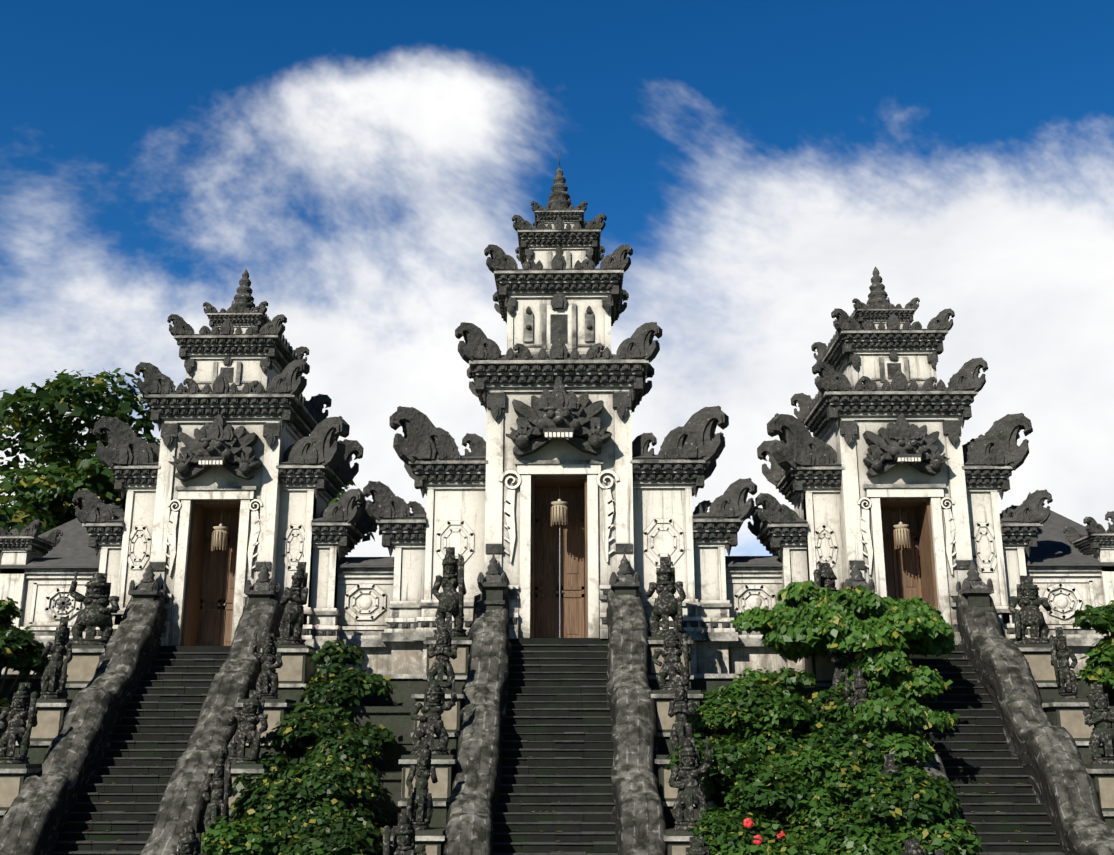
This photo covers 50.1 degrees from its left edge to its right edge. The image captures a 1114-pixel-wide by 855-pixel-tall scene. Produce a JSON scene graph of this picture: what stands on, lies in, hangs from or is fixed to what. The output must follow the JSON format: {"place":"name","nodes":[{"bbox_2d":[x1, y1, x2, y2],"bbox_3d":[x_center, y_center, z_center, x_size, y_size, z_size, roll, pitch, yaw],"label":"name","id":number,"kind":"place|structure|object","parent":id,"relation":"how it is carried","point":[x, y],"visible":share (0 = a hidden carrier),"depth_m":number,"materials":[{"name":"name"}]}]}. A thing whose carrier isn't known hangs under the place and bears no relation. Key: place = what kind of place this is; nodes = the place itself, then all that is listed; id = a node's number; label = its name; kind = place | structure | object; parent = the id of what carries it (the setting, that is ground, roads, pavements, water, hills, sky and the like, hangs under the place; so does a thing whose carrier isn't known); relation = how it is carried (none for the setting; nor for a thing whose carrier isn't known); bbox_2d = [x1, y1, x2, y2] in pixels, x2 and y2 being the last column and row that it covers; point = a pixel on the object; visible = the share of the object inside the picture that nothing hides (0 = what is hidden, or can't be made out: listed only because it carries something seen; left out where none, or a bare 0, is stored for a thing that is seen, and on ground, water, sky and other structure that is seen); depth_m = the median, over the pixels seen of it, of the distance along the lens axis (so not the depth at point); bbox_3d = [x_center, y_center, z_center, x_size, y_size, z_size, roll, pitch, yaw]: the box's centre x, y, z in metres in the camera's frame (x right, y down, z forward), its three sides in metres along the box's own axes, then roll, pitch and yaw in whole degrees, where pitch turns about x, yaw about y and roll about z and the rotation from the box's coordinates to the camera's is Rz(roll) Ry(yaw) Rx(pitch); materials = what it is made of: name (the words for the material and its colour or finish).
{"place":"outdoors","nodes":[
{"label":"outdoors","id":0,"kind":"place"},
{"bbox_2d":[0,0,1113,556],"label":"sky","id":1,"kind":"structure","parent":0,"point":[757,162],"materials":[{"name":"blue"}]},
{"bbox_3d":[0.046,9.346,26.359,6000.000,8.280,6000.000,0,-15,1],"label":"terrain","id":2,"kind":"structure","parent":0,"visible":0},
{"bbox_2d":[0,674,56,756],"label":"terraces","id":3,"kind":"object","parent":2,"relation":"on","point":[35,680],"depth_m":26.91,"materials":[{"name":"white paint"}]},
{"bbox_2d":[0,693,10,710],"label":"shrub leaves","id":4,"kind":"object","parent":3,"relation":"on","point":[4,702],"visible":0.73,"depth_m":25.49,"materials":[{"name":"green plant"}]},
{"bbox_2d":[0,597,50,703],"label":"tree","id":5,"kind":"object","parent":3,"relation":"on","point":[19,649],"depth_m":25.86,"materials":[{"name":"green plant"}]},
{"bbox_2d":[0,645,105,822],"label":"statue pedestals","id":6,"kind":"object","parent":2,"relation":"on","point":[81,669],"visible":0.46,"depth_m":24.34,"materials":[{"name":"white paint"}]},
{"bbox_2d":[0,682,37,763],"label":"guardian statue","id":7,"kind":"object","parent":6,"relation":"on","point":[21,711],"visible":1,"depth_m":23.19,"materials":[{"name":"stone"}]},
{"bbox_2d":[39,617,72,698],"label":"guardian statue","id":8,"kind":"object","parent":6,"relation":"on","point":[59,648],"visible":1,"depth_m":24.95,"materials":[{"name":"stone"}]},
{"bbox_2d":[69,570,119,644],"bbox_3d":[-10.524,4.132,27.146,1.173,1.733,0.920,0,-15,1],"label":"guardian statue","id":9,"kind":"object","parent":6,"relation":"on","point":[97,599],"visible":1,"depth_m":26.97,"materials":[{"name":"stone"}]},
{"bbox_2d":[0,590,166,854],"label":"naga balustrade","id":10,"kind":"object","parent":2,"relation":"on","point":[36,817],"visible":0.79,"depth_m":23.93,"materials":[{"name":"stone"}]},
{"bbox_2d":[128,561,165,601],"bbox_3d":[-9.613,4.583,27.787,0.728,3.000,0.728,0,-15,1],"label":"naga tail post","id":11,"kind":"object","parent":10,"relation":"on","point":[148,587],"visible":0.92,"depth_m":27.73,"materials":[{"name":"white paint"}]},
{"bbox_2d":[52,646,230,854],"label":"staircase","id":12,"kind":"structure","parent":2,"relation":"on","point":[150,737],"depth_m":24.36,"materials":[{"name":"grey stone"}]},
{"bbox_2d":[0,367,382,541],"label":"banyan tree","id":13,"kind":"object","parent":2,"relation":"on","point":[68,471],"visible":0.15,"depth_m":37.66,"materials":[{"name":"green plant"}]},
{"bbox_2d":[140,584,281,854],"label":"naga balustrade","id":14,"kind":"object","parent":2,"relation":"on","point":[232,683],"visible":0.52,"depth_m":24.03,"materials":[{"name":"stone"}]},
{"bbox_2d":[245,561,280,603],"bbox_3d":[-6.893,4.572,27.747,0.728,3.000,0.728,0,-15,1],"label":"naga tail post","id":15,"kind":"object","parent":14,"relation":"on","point":[263,588],"visible":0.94,"depth_m":27.68,"materials":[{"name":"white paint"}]},
{"bbox_2d":[72,269,373,673],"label":"temple gate","id":16,"kind":"structure","parent":2,"relation":"on","point":[234,480],"depth_m":29.09,"materials":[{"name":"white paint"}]},
{"bbox_2d":[177,645,316,853],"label":"statue pedestals","id":17,"kind":"object","parent":2,"relation":"on","point":[295,671],"visible":0.35,"depth_m":26.11,"materials":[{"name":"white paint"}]},
{"bbox_2d":[169,820,206,854],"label":"guardian statue","id":18,"kind":"object","parent":17,"relation":"on","point":[189,842],"visible":1,"depth_m":19.83,"materials":[{"name":"stone"}]},
{"bbox_2d":[202,749,232,838],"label":"guardian statue","id":19,"kind":"object","parent":17,"relation":"on","point":[220,785],"visible":0.9,"depth_m":21.38,"materials":[{"name":"stone"}]},
{"bbox_2d":[227,690,267,763],"bbox_3d":[-6.020,5.844,23.249,0.848,1.427,0.655,0,-15,1],"label":"guardian statue","id":20,"kind":"object","parent":17,"relation":"on","point":[251,716],"visible":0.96,"depth_m":23.08,"materials":[{"name":"stone"}]},
{"bbox_2d":[252,633,282,698],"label":"guardian statue","id":21,"kind":"object","parent":17,"relation":"on","point":[269,656],"visible":1,"depth_m":24.91,"materials":[{"name":"stone"}]},
{"bbox_2d":[276,562,307,644],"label":"guardian statue","id":22,"kind":"object","parent":17,"relation":"on","point":[294,596],"visible":1,"depth_m":26.87,"materials":[{"name":"stone"}]},
{"bbox_2d":[201,812,365,854],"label":"shrub leaves","id":23,"kind":"object","parent":2,"relation":"on","point":[217,845],"visible":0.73,"depth_m":20.52,"materials":[{"name":"green plant"}]},
{"bbox_2d":[224,709,390,854],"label":"shrub","id":24,"kind":"object","parent":2,"relation":"on","point":[303,809],"depth_m":21.85,"materials":[{"name":"green plant"}]},
{"bbox_2d":[270,640,397,772],"bbox_3d":[-4.554,6.303,24.888,2.575,3.852,3.291,0,-15,1],"label":"tree","id":25,"kind":"object","parent":2,"relation":"on","point":[335,681],"depth_m":25.14,"materials":[{"name":"green plant"}]},
{"bbox_2d":[291,674,425,850],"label":"terraces","id":26,"kind":"object","parent":2,"relation":"on","point":[396,709],"visible":0.08,"depth_m":25.06,"materials":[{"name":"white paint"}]},
{"bbox_2d":[390,637,471,854],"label":"statue pedestals","id":27,"kind":"object","parent":2,"relation":"on","point":[432,838],"visible":0.48,"depth_m":22.57,"materials":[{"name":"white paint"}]},
{"bbox_2d":[382,813,426,854],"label":"guardian statue","id":28,"kind":"object","parent":27,"relation":"on","point":[404,837],"visible":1,"depth_m":19.73,"materials":[{"name":"stone"}]},
{"bbox_2d":[406,737,437,829],"bbox_3d":[-2.431,6.410,21.486,0.566,1.597,0.554,0,-15,1],"label":"guardian statue","id":29,"kind":"object","parent":27,"relation":"on","point":[420,797],"visible":0.96,"depth_m":21.34,"materials":[{"name":"stone"}]},
{"bbox_2d":[410,679,457,754],"bbox_3d":[-2.439,5.643,23.233,0.765,1.439,0.715,-13,-20,41],"label":"guardian statue","id":30,"kind":"object","parent":27,"relation":"on","point":[432,709],"visible":0.94,"depth_m":23.11,"materials":[{"name":"stone"}]},
{"bbox_2d":[427,623,457,689],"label":"guardian statue","id":31,"kind":"object","parent":27,"relation":"on","point":[444,650],"visible":0.94,"depth_m":24.88,"materials":[{"name":"stone"}]},
{"bbox_2d":[432,547,466,636],"bbox_3d":[-2.423,3.752,27.120,0.839,2.113,0.955,0,-15,1],"label":"guardian statue","id":32,"kind":"object","parent":27,"relation":"on","point":[450,598],"visible":0.92,"depth_m":26.89,"materials":[{"name":"stone"}]},
{"bbox_2d":[443,593,510,854],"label":"naga balustrade","id":33,"kind":"object","parent":2,"relation":"on","point":[472,800],"visible":0.92,"depth_m":23.34,"materials":[{"name":"stone"}]},
{"bbox_2d":[477,553,508,610],"bbox_3d":[-1.494,4.387,27.712,0.728,3.000,0.728,0,-15,1],"label":"naga tail post","id":34,"kind":"object","parent":33,"relation":"attached to","point":[492,584],"visible":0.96,"depth_m":27.61,"materials":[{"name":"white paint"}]},
{"bbox_2d":[0,492,1087,557],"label":"side pavilion roofs","id":35,"kind":"structure","parent":2,"relation":"on","point":[1049,535],"depth_m":31.81,"materials":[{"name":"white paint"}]},
{"bbox_2d":[492,638,617,854],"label":"staircase","id":36,"kind":"structure","parent":2,"relation":"on","point":[557,742],"depth_m":24.07,"materials":[{"name":"grey stone"}]},
{"bbox_2d":[0,516,1113,673],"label":"wall","id":37,"kind":"structure","parent":2,"relation":"on","point":[34,584],"depth_m":28.93,"materials":[{"name":"white paint"}]},
{"bbox_2d":[85,765,1029,851],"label":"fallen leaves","id":38,"kind":"object","parent":2,"relation":"on","point":[946,765],"visible":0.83,"depth_m":23.07,"materials":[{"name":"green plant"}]},
{"bbox_2d":[363,152,756,673],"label":"temple gate","id":39,"kind":"structure","parent":2,"relation":"on","point":[558,492],"depth_m":28.94,"materials":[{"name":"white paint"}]},
{"bbox_2d":[606,588,667,854],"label":"naga balustrade","id":40,"kind":"object","parent":2,"relation":"on","point":[637,817],"visible":0.9,"depth_m":23.50,"materials":[{"name":"stone"}]},
{"bbox_2d":[609,552,640,596],"bbox_3d":[1.586,4.375,27.666,0.728,3.000,0.728,0,-15,1],"label":"naga tail post","id":41,"kind":"object","parent":40,"relation":"on","point":[624,582],"visible":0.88,"depth_m":27.59,"materials":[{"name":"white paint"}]},
{"bbox_2d":[647,637,718,854],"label":"statue pedestals","id":42,"kind":"object","parent":2,"relation":"on","point":[678,842],"visible":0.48,"depth_m":24.04,"materials":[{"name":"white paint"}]},
{"bbox_2d":[646,557,685,636],"bbox_3d":[2.473,3.847,27.017,0.902,1.853,0.843,0,-15,1],"label":"guardian statue","id":43,"kind":"object","parent":42,"relation":"on","point":[667,603],"visible":0.98,"depth_m":26.82,"materials":[{"name":"stone"}]},
{"bbox_2d":[652,628,690,689],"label":"guardian statue","id":44,"kind":"object","parent":42,"relation":"on","point":[675,645],"visible":0.96,"depth_m":24.80,"materials":[{"name":"stone"}]},
{"bbox_2d":[668,676,694,753],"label":"guardian statue","id":45,"kind":"object","parent":42,"relation":"on","point":[681,708],"visible":0.85,"depth_m":23.06,"materials":[{"name":"stone"}]},
{"bbox_2d":[668,736,712,830],"bbox_3d":[2.397,6.379,21.411,0.666,1.611,0.662,9,-18,-32],"label":"guardian statue","id":46,"kind":"object","parent":42,"relation":"on","point":[689,771],"visible":0.92,"depth_m":21.30,"materials":[{"name":"stone"}]},
{"bbox_2d":[685,836,708,854],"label":"guardian statue","id":47,"kind":"object","parent":42,"relation":"on","point":[697,847],"visible":1,"depth_m":19.76,"materials":[{"name":"stone"}]},
{"bbox_2d":[691,674,840,851],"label":"terraces","id":48,"kind":"object","parent":2,"relation":"on","point":[706,682],"depth_m":26.66,"materials":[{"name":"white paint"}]},
{"bbox_2d":[662,666,981,854],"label":"shrub","id":49,"kind":"object","parent":2,"relation":"on","point":[811,790],"depth_m":21.55,"materials":[{"name":"green plant"}]},
{"bbox_2d":[743,818,785,854],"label":"flowers","id":50,"kind":"object","parent":49,"relation":"on","point":[748,822],"visible":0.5,"depth_m":20.28,"materials":[{"name":"red plant"}]},
{"bbox_2d":[730,580,959,751],"bbox_3d":[6.082,5.407,24.658,4.663,4.660,4.646,0,-15,1],"label":"flowering tree","id":51,"kind":"object","parent":2,"relation":"on","point":[801,620],"depth_m":24.41,"materials":[{"name":"green plant"}]},
{"bbox_2d":[804,653,929,854],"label":"statue pedestals","id":52,"kind":"object","parent":2,"relation":"on","point":[822,669],"visible":0.08,"depth_m":26.08,"materials":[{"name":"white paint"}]},
{"bbox_2d":[813,563,839,591],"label":"guardian statue","id":53,"kind":"object","parent":52,"relation":"on","point":[824,576],"visible":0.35,"depth_m":26.93,"materials":[{"name":"stone"}]},
{"bbox_2d":[829,650,864,697],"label":"guardian statue","id":54,"kind":"object","parent":52,"relation":"on","point":[843,659],"visible":0.21,"depth_m":24.65,"materials":[{"name":"stone"}]},
{"bbox_2d":[844,669,874,761],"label":"guardian statue","id":55,"kind":"object","parent":52,"relation":"on","point":[859,688],"visible":0.46,"depth_m":23.18,"materials":[{"name":"stone"}]},
{"bbox_2d":[879,754,915,828],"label":"guardian statue","id":56,"kind":"object","parent":52,"relation":"on","point":[889,760],"visible":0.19,"depth_m":21.42,"materials":[{"name":"stone"}]},
{"bbox_2d":[900,839,944,854],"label":"guardian statue","id":57,"kind":"object","parent":52,"relation":"on","point":[912,847],"visible":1,"depth_m":19.62,"materials":[{"name":"stone"}]},
{"bbox_2d":[747,266,1052,672],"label":"temple gate","id":58,"kind":"structure","parent":2,"relation":"on","point":[888,481],"depth_m":28.86,"materials":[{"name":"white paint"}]},
{"bbox_2d":[843,587,966,852],"bbox_3d":[6.913,7.681,21.499,1.020,11.077,10.240,0,-15,1],"label":"naga balustrade","id":59,"kind":"object","parent":2,"relation":"on","point":[934,768],"visible":0.02,"depth_m":22.52,"materials":[{"name":"stone"}]},
{"bbox_2d":[839,559,874,592],"bbox_3d":[6.985,4.518,27.543,0.728,3.000,0.728,0,-15,1],"label":"finial","id":60,"kind":"object","parent":59,"relation":"on","point":[856,579],"visible":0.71,"depth_m":27.63,"materials":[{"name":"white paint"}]},
{"bbox_2d":[906,645,1063,854],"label":"staircase","id":61,"kind":"structure","parent":2,"relation":"on","point":[975,741],"depth_m":23.67,"materials":[{"name":"grey stone"}]},
{"bbox_2d":[956,592,1113,854],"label":"naga balustrade","id":62,"kind":"object","parent":2,"relation":"on","point":[1043,749],"visible":0.83,"depth_m":23.43,"materials":[{"name":"stone"}]},
{"bbox_2d":[956,560,993,610],"bbox_3d":[9.705,4.507,27.503,0.728,3.000,0.728,0,-15,1],"label":"naga tail post","id":63,"kind":"object","parent":62,"relation":"on","point":[975,589],"visible":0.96,"depth_m":27.42,"materials":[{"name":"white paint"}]},
{"bbox_2d":[1016,644,1113,827],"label":"statue pedestals","id":64,"kind":"object","parent":2,"relation":"on","point":[1067,714],"visible":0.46,"depth_m":24.07,"materials":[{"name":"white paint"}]},
{"bbox_2d":[1008,575,1051,643],"bbox_3d":[10.610,4.116,26.817,0.997,1.609,0.854,0,-15,1],"label":"guardian statue","id":65,"kind":"object","parent":64,"relation":"on","point":[1029,603],"visible":1,"depth_m":26.61,"materials":[{"name":"stone"}]},
{"bbox_2d":[1049,627,1077,697],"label":"guardian statue","id":66,"kind":"object","parent":64,"relation":"on","point":[1061,653],"visible":1,"depth_m":24.67,"materials":[{"name":"stone"}]},
{"bbox_2d":[1083,684,1113,763],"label":"guardian statue","id":67,"kind":"object","parent":64,"relation":"on","point":[1098,714],"visible":1,"depth_m":22.89,"materials":[{"name":"stone"}]},
{"bbox_2d":[1065,674,1113,756],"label":"terraces","id":68,"kind":"object","parent":2,"relation":"on","point":[1084,690],"depth_m":26.53,"materials":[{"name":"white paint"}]},
{"bbox_2d":[1070,600,1113,689],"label":"tree","id":69,"kind":"object","parent":68,"relation":"on","point":[1100,619],"depth_m":25.70,"materials":[{"name":"green plant"}]},
{"bbox_2d":[1096,671,1113,688],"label":"shrub leaves","id":70,"kind":"object","parent":68,"relation":"on","point":[1108,678],"visible":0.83,"depth_m":25.16,"materials":[{"name":"green plant"}]},
{"bbox_2d":[1105,511,1113,531],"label":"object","id":71,"kind":"structure","parent":2,"relation":"on","point":[1108,514],"depth_m":30.03,"materials":[{"name":"grey stone"}]}
]}

